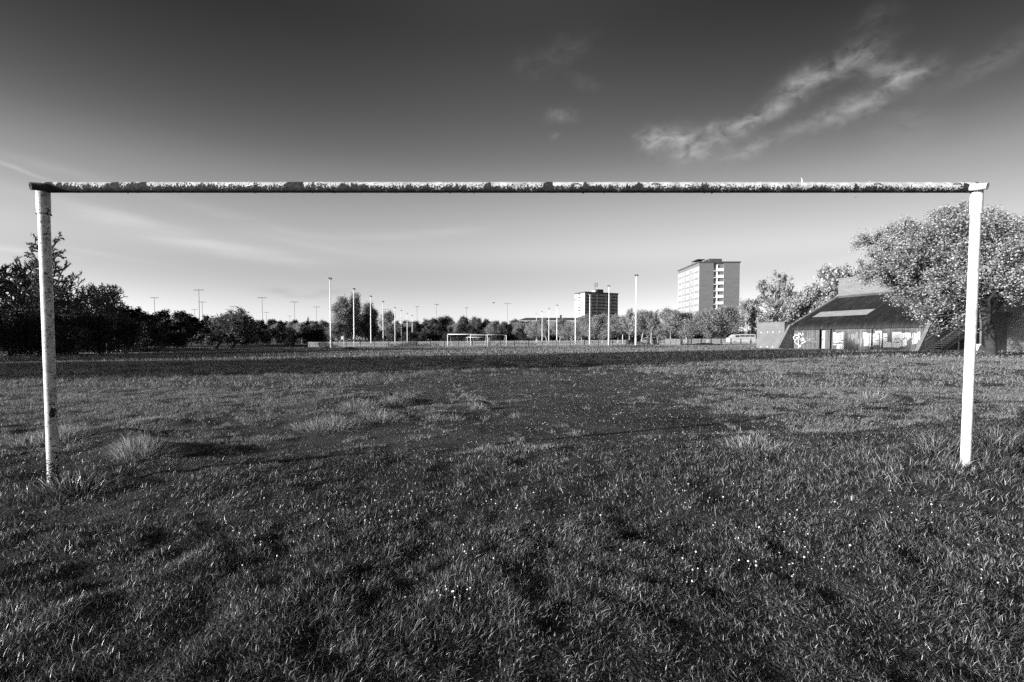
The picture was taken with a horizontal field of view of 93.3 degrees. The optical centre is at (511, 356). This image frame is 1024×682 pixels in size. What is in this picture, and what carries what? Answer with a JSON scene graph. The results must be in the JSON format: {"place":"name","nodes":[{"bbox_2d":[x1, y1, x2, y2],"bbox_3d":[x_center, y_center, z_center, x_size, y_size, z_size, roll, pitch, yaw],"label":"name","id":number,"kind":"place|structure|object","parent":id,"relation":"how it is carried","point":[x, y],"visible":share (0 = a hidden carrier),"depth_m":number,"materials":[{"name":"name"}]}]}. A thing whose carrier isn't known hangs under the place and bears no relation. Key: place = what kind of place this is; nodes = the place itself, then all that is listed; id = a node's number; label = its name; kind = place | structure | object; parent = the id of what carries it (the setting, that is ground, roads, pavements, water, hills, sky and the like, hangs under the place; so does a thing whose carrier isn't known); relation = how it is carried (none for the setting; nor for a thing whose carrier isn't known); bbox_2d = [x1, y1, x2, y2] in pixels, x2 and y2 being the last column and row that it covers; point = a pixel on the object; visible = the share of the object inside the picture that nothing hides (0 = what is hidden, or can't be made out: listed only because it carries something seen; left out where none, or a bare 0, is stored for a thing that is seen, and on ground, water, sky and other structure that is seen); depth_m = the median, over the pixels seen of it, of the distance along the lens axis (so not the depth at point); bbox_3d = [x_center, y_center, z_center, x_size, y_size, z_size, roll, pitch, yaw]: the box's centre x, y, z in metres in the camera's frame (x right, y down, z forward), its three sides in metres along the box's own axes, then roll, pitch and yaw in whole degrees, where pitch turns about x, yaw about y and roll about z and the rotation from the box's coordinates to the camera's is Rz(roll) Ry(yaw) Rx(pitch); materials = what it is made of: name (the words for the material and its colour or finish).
{"place":"outdoors","nodes":[
{"label":"outdoors","id":0,"kind":"place"},
{"bbox_2d":[0,340,1023,681],"bbox_3d":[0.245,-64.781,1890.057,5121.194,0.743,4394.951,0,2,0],"label":"ground","id":1,"kind":"structure","parent":0,"point":[606,406],"depth_m":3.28,"materials":[{"name":"grey plant"}]},
{"bbox_2d":[0,265,23,323],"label":"young leaf tree","id":2,"kind":"object","parent":1,"relation":"on","point":[5,268],"visible":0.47,"depth_m":50.18,"materials":[{"name":"black plant"}]},
{"bbox_2d":[0,322,35,355],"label":"thicket shrub","id":3,"kind":"object","parent":1,"relation":"on","point":[7,336],"visible":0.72,"depth_m":43.94,"materials":[{"name":"black plant"}]},
{"bbox_2d":[0,255,64,327],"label":"young leaf tree","id":4,"kind":"object","parent":1,"relation":"on","point":[18,270],"visible":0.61,"depth_m":50.52,"materials":[{"name":"black plant"}]},
{"bbox_2d":[0,305,65,354],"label":"thicket shrub","id":5,"kind":"object","parent":1,"relation":"on","point":[17,314],"visible":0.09,"depth_m":45.98,"materials":[{"name":"black plant"}]},
{"bbox_2d":[4,314,73,355],"bbox_3d":[-44.481,-1.890,45.200,5.386,4.587,4.604,-2,3,-39],"label":"thicket shrub","id":6,"kind":"object","parent":1,"relation":"on","point":[35,333],"visible":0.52,"depth_m":44.68,"materials":[{"name":"black plant"}]},
{"bbox_2d":[12,232,72,319],"bbox_3d":[-44.831,-6.076,46.499,4.305,12.437,4.710,1,2,22],"label":"tall leaf tree","id":7,"kind":"object","parent":1,"relation":"on","point":[55,267],"visible":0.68,"depth_m":46.53,"materials":[{"name":"black plant"}]},
{"bbox_2d":[1,272,85,324],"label":"young leaf tree","id":8,"kind":"object","parent":1,"relation":"on","point":[28,300],"visible":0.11,"depth_m":55.15,"materials":[{"name":"black plant"}]},
{"bbox_2d":[0,424,114,449],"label":"grass tuft","id":9,"kind":"object","parent":1,"relation":"on","point":[42,438],"visible":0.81,"depth_m":5.60,"materials":[{"name":"plant"}]},
{"bbox_2d":[30,271,103,353],"bbox_3d":[-45.101,-4.412,48.924,5.328,8.775,5.624,2,3,41],"label":"young leaf tree","id":10,"kind":"object","parent":1,"relation":"on","point":[81,296],"visible":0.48,"depth_m":48.84,"materials":[{"name":"black plant"}]},
{"bbox_2d":[37,324,105,355],"bbox_3d":[-40.824,-1.397,45.229,4.830,3.342,4.129,0,2,3],"label":"thicket shrub","id":11,"kind":"object","parent":1,"relation":"on","point":[70,338],"visible":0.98,"depth_m":44.60,"materials":[{"name":"black plant"}]},
{"bbox_2d":[0,463,150,507],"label":"grass tuft","id":12,"kind":"object","parent":1,"relation":"on","point":[87,487],"visible":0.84,"depth_m":3.73,"materials":[{"name":"plant"}]},
{"bbox_2d":[54,309,99,354],"bbox_3d":[-43.859,-2.234,47.992,5.138,5.035,4.005,0,2,6],"label":"thicket shrub","id":13,"kind":"object","parent":1,"relation":"on","point":[82,318],"visible":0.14,"depth_m":47.97,"materials":[{"name":"black plant"}]},
{"bbox_2d":[65,285,119,350],"bbox_3d":[-51.966,-4.738,60.254,6.767,8.412,5.832,-1,2,-21],"label":"young leaf tree","id":14,"kind":"object","parent":1,"relation":"on","point":[100,306],"visible":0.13,"depth_m":59.77,"materials":[{"name":"black plant"}]},
{"bbox_2d":[68,282,130,353],"bbox_3d":[-44.124,-4.092,52.587,5.581,7.961,6.476,0,2,8],"label":"young leaf tree","id":15,"kind":"object","parent":1,"relation":"on","point":[110,296],"visible":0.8,"depth_m":52.19,"materials":[{"name":"black plant"}]},
{"bbox_2d":[77,311,125,353],"bbox_3d":[-43.449,-2.232,50.071,5.367,4.940,4.587,1,2,30],"label":"thicket shrub","id":16,"kind":"object","parent":1,"relation":"on","point":[102,334],"visible":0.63,"depth_m":49.85,"materials":[{"name":"black plant"}]},
{"bbox_2d":[107,306,143,348],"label":"evergreen tree","id":17,"kind":"object","parent":1,"relation":"on","point":[133,312],"visible":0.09,"depth_m":65.70,"materials":[{"name":"black plant"}]},
{"bbox_2d":[108,314,144,353],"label":"thicket shrub","id":18,"kind":"object","parent":1,"relation":"on","point":[128,331],"visible":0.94,"depth_m":52.08,"materials":[{"name":"black plant"}]},
{"bbox_2d":[80,433,198,464],"bbox_3d":[-3.692,0.861,4.792,1.233,0.293,0.852,0,2,0],"label":"grass tuft","id":19,"kind":"object","parent":1,"relation":"on","point":[130,452],"visible":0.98,"depth_m":4.78,"materials":[{"name":"plant"}]},
{"bbox_2d":[130,311,159,346],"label":"evergreen tree","id":20,"kind":"object","parent":1,"relation":"on","point":[148,318],"visible":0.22,"depth_m":79.81,"materials":[{"name":"black plant"}]},
{"bbox_2d":[130,321,175,351],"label":"thicket shrub","id":21,"kind":"object","parent":1,"relation":"on","point":[149,335],"visible":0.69,"depth_m":58.19,"materials":[{"name":"black plant"}]},
{"bbox_2d":[151,309,170,327],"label":"evergreen tree","id":22,"kind":"object","parent":1,"relation":"on","point":[162,314],"visible":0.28,"depth_m":89.91,"materials":[{"name":"black plant"}]},
{"bbox_2d":[155,330,174,347],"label":"thicket shrub","id":23,"kind":"object","parent":1,"relation":"on","point":[168,343],"visible":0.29,"depth_m":73.96,"materials":[{"name":"black plant"}]},
{"bbox_2d":[160,310,195,345],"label":"evergreen tree","id":24,"kind":"object","parent":1,"relation":"on","point":[180,320],"visible":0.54,"depth_m":85.64,"materials":[{"name":"black plant"}]},
{"bbox_2d":[164,324,192,344],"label":"evergreen tree","id":25,"kind":"object","parent":1,"relation":"on","point":[173,327],"visible":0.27,"depth_m":83.99,"materials":[{"name":"black plant"}]},
{"bbox_2d":[163,330,194,347],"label":"thicket shrub","id":26,"kind":"object","parent":1,"relation":"on","point":[179,337],"visible":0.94,"depth_m":75.03,"materials":[{"name":"black plant"}]},
{"bbox_2d":[186,314,206,345],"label":"evergreen tree","id":27,"kind":"object","parent":1,"relation":"on","point":[197,324],"visible":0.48,"depth_m":97.30,"materials":[{"name":"black plant"}]},
{"bbox_2d":[199,314,219,344],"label":"evergreen tree","id":28,"kind":"object","parent":1,"relation":"on","point":[206,320],"visible":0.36,"depth_m":103.73,"materials":[{"name":"black plant"}]},
{"bbox_2d":[202,319,224,344],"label":"evergreen tree","id":29,"kind":"object","parent":1,"relation":"on","point":[214,340],"visible":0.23,"depth_m":101.07,"materials":[{"name":"black plant"}]},
{"bbox_2d":[206,307,258,348],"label":"pale leaf bush","id":30,"kind":"object","parent":1,"relation":"on","point":[236,328],"visible":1,"depth_m":76.62,"materials":[{"name":"grey plant"}]},
{"bbox_2d":[246,328,269,344],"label":"thicket shrub","id":31,"kind":"object","parent":1,"relation":"on","point":[264,333],"visible":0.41,"depth_m":112.52,"materials":[{"name":"black plant"}]},
{"bbox_2d":[254,319,267,344],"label":"evergreen tree","id":32,"kind":"object","parent":1,"relation":"on","point":[261,324],"visible":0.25,"depth_m":116.79,"materials":[{"name":"black plant"}]},
{"bbox_2d":[260,326,277,344],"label":"thicket shrub","id":33,"kind":"object","parent":1,"relation":"on","point":[273,331],"visible":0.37,"depth_m":116.22,"materials":[{"name":"black plant"}]},
{"bbox_2d":[273,326,301,344],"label":"thicket shrub","id":34,"kind":"object","parent":1,"relation":"on","point":[284,331],"visible":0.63,"depth_m":118.71,"materials":[{"name":"black plant"}]},
{"bbox_2d":[284,332,297,346],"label":"rounded shrub","id":35,"kind":"object","parent":1,"relation":"on","point":[289,340],"visible":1,"depth_m":102.86,"materials":[{"name":"black plant"}]},
{"bbox_2d":[296,324,319,344],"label":"thicket shrub","id":36,"kind":"object","parent":1,"relation":"on","point":[307,335],"visible":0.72,"depth_m":121.27,"materials":[{"name":"black plant"}]},
{"bbox_2d":[308,327,329,344],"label":"thicket shrub","id":37,"kind":"object","parent":1,"relation":"on","point":[321,337],"visible":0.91,"depth_m":122.65,"materials":[{"name":"black plant"}]},
{"bbox_2d":[272,413,385,434],"bbox_3d":[-2.501,0.878,6.595,1.719,0.245,1.196,0,2,0],"label":"grass tuft","id":38,"kind":"object","parent":1,"relation":"on","point":[323,427],"visible":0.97,"depth_m":6.54,"materials":[{"name":"plant"}]},
{"bbox_2d":[328,277,331,347],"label":"floodlight pole","id":39,"kind":"object","parent":1,"relation":"on","point":[329,278],"visible":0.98,"depth_m":80.22,"materials":[{"name":"grey metal"}]},
{"bbox_2d":[323,294,351,344],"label":"poplar","id":40,"kind":"object","parent":1,"relation":"on","point":[340,309],"visible":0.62,"depth_m":127.04,"materials":[{"name":"grey plant"}]},
{"bbox_2d":[324,319,350,344],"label":"round leaf tree","id":41,"kind":"object","parent":1,"relation":"on","point":[338,329],"visible":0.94,"depth_m":119.99,"materials":[{"name":"grey plant"}]},
{"bbox_2d":[345,292,366,343],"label":"poplar","id":42,"kind":"object","parent":1,"relation":"on","point":[358,316],"visible":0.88,"depth_m":129.10,"materials":[{"name":"grey plant"}]},
{"bbox_2d":[326,397,394,410],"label":"grass tuft","id":43,"kind":"object","parent":1,"relation":"on","point":[363,404],"visible":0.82,"depth_m":8.31,"materials":[{"name":"grey plant"}]},
{"bbox_2d":[357,312,379,344],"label":"leaf tree","id":44,"kind":"object","parent":1,"relation":"on","point":[366,326],"visible":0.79,"depth_m":131.39,"materials":[{"name":"black plant"}]},
{"bbox_2d":[361,301,385,344],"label":"poplar","id":45,"kind":"object","parent":1,"relation":"on","point":[374,314],"visible":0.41,"depth_m":134.81,"materials":[{"name":"grey plant"}]},
{"bbox_2d":[341,408,416,425],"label":"grass tuft","id":46,"kind":"object","parent":1,"relation":"on","point":[384,417],"visible":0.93,"depth_m":7.09,"materials":[{"name":"plant"}]},
{"bbox_2d":[378,308,396,343],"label":"round leaf tree","id":47,"kind":"object","parent":1,"relation":"on","point":[388,317],"visible":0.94,"depth_m":163.49,"materials":[{"name":"grey plant"}]},
{"bbox_2d":[373,392,422,407],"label":"grass tuft","id":48,"kind":"object","parent":1,"relation":"on","point":[393,403],"visible":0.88,"depth_m":8.68,"materials":[{"name":"plant"}]},
{"bbox_2d":[402,331,415,342],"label":"thicket shrub","id":49,"kind":"object","parent":1,"relation":"on","point":[411,335],"visible":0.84,"depth_m":203.05,"materials":[{"name":"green plant"}]},
{"bbox_2d":[414,330,429,342],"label":"thicket shrub","id":50,"kind":"object","parent":1,"relation":"on","point":[421,336],"visible":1,"depth_m":203.95,"materials":[{"name":"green plant"}]},
{"bbox_2d":[429,331,442,342],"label":"thicket shrub","id":51,"kind":"object","parent":1,"relation":"on","point":[434,338],"visible":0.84,"depth_m":207.79,"materials":[{"name":"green plant"}]},
{"bbox_2d":[447,331,465,342],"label":"thicket shrub","id":52,"kind":"object","parent":1,"relation":"on","point":[456,338],"visible":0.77,"depth_m":200.52,"materials":[{"name":"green plant"}]},
{"bbox_2d":[464,402,491,409],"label":"grass tuft","id":53,"kind":"object","parent":1,"relation":"on","point":[479,408],"visible":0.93,"depth_m":8.32,"materials":[{"name":"grey plant"}]},
{"bbox_2d":[485,322,501,339],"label":"round leaf tree","id":54,"kind":"object","parent":1,"relation":"on","point":[491,328],"visible":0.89,"depth_m":206.04,"materials":[{"name":"grey plant"}]},
{"bbox_2d":[308,339,682,346],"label":"picket fence","id":55,"kind":"object","parent":1,"relation":"on","point":[466,343],"visible":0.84,"depth_m":91.92,"materials":[{"name":"grey metal"}]},
{"bbox_2d":[490,331,508,342],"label":"thicket shrub","id":56,"kind":"object","parent":1,"relation":"on","point":[498,337],"visible":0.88,"depth_m":203.54,"materials":[{"name":"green plant"}]},
{"bbox_2d":[28,178,988,483],"bbox_3d":[-0.019,-0.131,3.854,7.543,2.575,0.185,0,2,0],"label":"goal frame","id":57,"kind":"object","parent":1,"relation":"on","point":[46,190],"visible":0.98,"depth_m":3.83,"materials":[{"name":"paint"}]},
{"bbox_2d":[512,322,525,334],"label":"round leaf tree","id":58,"kind":"object","parent":1,"relation":"on","point":[519,326],"visible":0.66,"depth_m":214.05,"materials":[{"name":"grey plant"}]},
{"bbox_2d":[517,331,535,342],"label":"thicket shrub","id":59,"kind":"object","parent":1,"relation":"on","point":[523,336],"visible":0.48,"depth_m":194.34,"materials":[{"name":"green plant"}]},
{"bbox_2d":[526,320,540,340],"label":"round leaf tree","id":60,"kind":"object","parent":1,"relation":"on","point":[532,328],"visible":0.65,"depth_m":188.43,"materials":[{"name":"grey plant"}]},
{"bbox_2d":[534,318,553,342],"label":"round leaf tree","id":61,"kind":"object","parent":1,"relation":"on","point":[542,327],"visible":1,"depth_m":183.97,"materials":[{"name":"grey plant"}]},
{"bbox_2d":[518,315,582,340],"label":"long building","id":62,"kind":"structure","parent":1,"relation":"on","point":[550,321],"depth_m":300.61,"materials":[{"name":"white concrete"}]},
{"bbox_2d":[547,317,568,342],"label":"round leaf tree","id":63,"kind":"object","parent":1,"relation":"on","point":[556,326],"visible":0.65,"depth_m":178.09,"materials":[{"name":"grey plant"}]},
{"bbox_2d":[557,321,580,339],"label":"round leaf tree","id":64,"kind":"object","parent":1,"relation":"on","point":[566,328],"visible":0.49,"depth_m":171.26,"materials":[{"name":"grey plant"}]},
{"bbox_2d":[569,318,586,342],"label":"round leaf tree","id":65,"kind":"object","parent":1,"relation":"on","point":[572,329],"visible":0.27,"depth_m":164.38,"materials":[{"name":"grey plant"}]},
{"bbox_2d":[576,313,591,337],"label":"round leaf tree","id":66,"kind":"object","parent":1,"relation":"on","point":[584,320],"visible":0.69,"depth_m":159.28,"materials":[{"name":"grey plant"}]},
{"bbox_2d":[575,283,618,340],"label":"tower block","id":67,"kind":"structure","parent":1,"relation":"on","point":[598,299],"depth_m":401.80,"materials":[{"name":"concrete"}]},
{"bbox_2d":[581,313,612,342],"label":"round leaf tree","id":68,"kind":"object","parent":1,"relation":"on","point":[596,325],"visible":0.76,"depth_m":152.75,"materials":[{"name":"grey plant"}]},
{"bbox_2d":[599,314,633,342],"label":"round leaf tree","id":69,"kind":"object","parent":1,"relation":"on","point":[615,326],"visible":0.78,"depth_m":148.67,"materials":[{"name":"grey plant"}]},
{"bbox_2d":[619,309,634,339],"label":"open crown tree","id":70,"kind":"object","parent":1,"relation":"on","point":[629,314],"visible":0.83,"depth_m":141.66,"materials":[{"name":"grey plant"}]},
{"bbox_2d":[634,274,638,344],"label":"floodlight pole","id":71,"kind":"object","parent":1,"relation":"on","point":[636,312],"visible":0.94,"depth_m":76.44,"materials":[{"name":"white metal"}]},
{"bbox_2d":[626,309,662,342],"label":"round leaf tree","id":72,"kind":"object","parent":1,"relation":"on","point":[642,328],"visible":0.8,"depth_m":140.09,"materials":[{"name":"grey plant"}]},
{"bbox_2d":[645,309,661,342],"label":"open crown tree","id":73,"kind":"object","parent":1,"relation":"on","point":[652,320],"visible":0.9,"depth_m":138.93,"materials":[{"name":"grey plant"}]},
{"bbox_2d":[653,307,682,338],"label":"round leaf tree","id":74,"kind":"object","parent":1,"relation":"on","point":[666,327],"visible":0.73,"depth_m":134.24,"materials":[{"name":"grey plant"}]},
{"bbox_2d":[665,339,680,344],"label":"hoarding","id":75,"kind":"object","parent":1,"relation":"on","point":[672,341],"visible":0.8,"depth_m":91.74,"materials":[{"name":"white"}]},
{"bbox_2d":[667,308,698,342],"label":"round leaf tree","id":76,"kind":"object","parent":1,"relation":"on","point":[687,319],"visible":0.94,"depth_m":129.94,"materials":[{"name":"grey plant"}]},
{"bbox_2d":[692,307,725,338],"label":"round leaf tree","id":77,"kind":"object","parent":1,"relation":"on","point":[704,321],"visible":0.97,"depth_m":127.45,"materials":[{"name":"grey plant"}]},
{"bbox_2d":[678,259,740,341],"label":"tower block","id":78,"kind":"structure","parent":1,"relation":"on","point":[707,284],"depth_m":198.35,"materials":[{"name":"grey concrete"}]},
{"bbox_2d":[681,338,756,343],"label":"railing fence","id":79,"kind":"object","parent":1,"relation":"on","point":[731,341],"visible":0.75,"depth_m":99.94,"materials":[{"name":"grey metal"}]},
{"bbox_2d":[707,302,746,337],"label":"round leaf tree","id":80,"kind":"object","parent":1,"relation":"on","point":[726,315],"visible":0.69,"depth_m":126.80,"materials":[{"name":"grey plant"}]},
{"bbox_2d":[726,334,755,342],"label":"minibus","id":81,"kind":"object","parent":1,"relation":"on","point":[737,337],"visible":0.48,"depth_m":110.92,"materials":[{"name":"white paint"}]},
{"bbox_2d":[734,297,752,342],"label":"open crown tree","id":82,"kind":"object","parent":1,"relation":"on","point":[745,310],"visible":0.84,"depth_m":125.60,"materials":[{"name":"grey plant"}]},
{"bbox_2d":[691,433,817,453],"bbox_3d":[2.632,0.907,5.204,1.423,0.169,0.982,0,2,0],"label":"grass tuft","id":83,"kind":"object","parent":1,"relation":"on","point":[749,440],"visible":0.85,"depth_m":5.21,"materials":[{"name":"plant"}]},
{"bbox_2d":[747,299,762,336],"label":"evergreen tree","id":84,"kind":"object","parent":1,"relation":"on","point":[752,319],"visible":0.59,"depth_m":123.42,"materials":[{"name":"grey plant"}]},
{"bbox_2d":[756,322,793,348],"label":"concrete store","id":85,"kind":"structure","parent":1,"relation":"on","point":[769,334],"depth_m":58.67,"materials":[{"name":"grey concrete"}]},
{"bbox_2d":[749,270,801,315],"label":"open crown tree","id":86,"kind":"object","parent":1,"relation":"on","point":[777,292],"visible":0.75,"depth_m":77.12,"materials":[{"name":"grey plant"}]},
{"bbox_2d":[754,295,812,331],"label":"cherry tree","id":87,"kind":"object","parent":1,"relation":"on","point":[776,313],"visible":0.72,"depth_m":69.88,"materials":[{"name":"grey plant"}]},
{"bbox_2d":[783,280,837,318],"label":"cherry tree","id":88,"kind":"object","parent":1,"relation":"on","point":[814,295],"visible":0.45,"depth_m":69.05,"materials":[{"name":"grey plant"}]},
{"bbox_2d":[813,255,879,302],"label":"cherry tree","id":89,"kind":"object","parent":1,"relation":"on","point":[827,274],"visible":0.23,"depth_m":85.12,"materials":[{"name":"grey plant"}]},
{"bbox_2d":[842,390,910,401],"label":"grass tuft","id":90,"kind":"object","parent":1,"relation":"on","point":[876,397],"visible":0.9,"depth_m":9.59,"materials":[{"name":"grey plant"}]},
{"bbox_2d":[776,265,1014,350],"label":"pavilion","id":91,"kind":"structure","parent":1,"relation":"on","point":[852,315],"depth_m":51.04,"materials":[{"name":"concrete"}]},
{"bbox_2d":[842,200,1023,355],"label":"blossom tree","id":92,"kind":"object","parent":1,"relation":"on","point":[926,247],"visible":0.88,"depth_m":33.20,"materials":[{"name":"grey plant"}]},
{"bbox_2d":[873,430,999,461],"bbox_3d":[3.881,0.799,4.451,1.235,0.291,0.851,0,2,0],"label":"grass tuft","id":93,"kind":"object","parent":1,"relation":"on","point":[933,448],"visible":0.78,"depth_m":4.41,"materials":[{"name":"plant"}]},
{"bbox_2d":[925,318,982,350],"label":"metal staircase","id":94,"kind":"structure","parent":1,"relation":"on","point":[949,332],"depth_m":42.86,"materials":[{"name":"grey metal"}]},
{"bbox_2d":[940,424,1023,455],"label":"grass tuft","id":95,"kind":"object","parent":1,"relation":"on","point":[1012,441],"visible":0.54,"depth_m":4.53,"materials":[{"name":"grey plant"}]},
{"bbox_2d":[956,238,1023,302],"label":"blossom tree","id":96,"kind":"object","parent":1,"relation":"on","point":[991,246],"visible":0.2,"depth_m":30.88,"materials":[{"name":"grey plant"}]},
{"bbox_2d":[992,295,1023,351],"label":"yard wall","id":97,"kind":"structure","parent":1,"relation":"on","point":[1008,322],"depth_m":40.38,"materials":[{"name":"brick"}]},
{"bbox_2d":[0,416,1023,681],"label":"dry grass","id":98,"kind":"structure","parent":0,"point":[508,582],"depth_m":2.34,"materials":[{"name":"plant"}]},
{"bbox_2d":[0,344,1023,459],"bbox_3d":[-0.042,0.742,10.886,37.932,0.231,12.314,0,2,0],"label":"grass field","id":99,"kind":"structure","parent":0,"point":[495,403],"depth_m":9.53,"materials":[{"name":"grey plant"}]},
{"bbox_2d":[0,422,1023,681],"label":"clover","id":100,"kind":"object","parent":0,"point":[418,470],"visible":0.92,"depth_m":3.60,"materials":[{"name":"grey plant"}]},
{"bbox_2d":[0,0,1023,339],"label":"sky","id":101,"kind":"structure","parent":0,"point":[91,90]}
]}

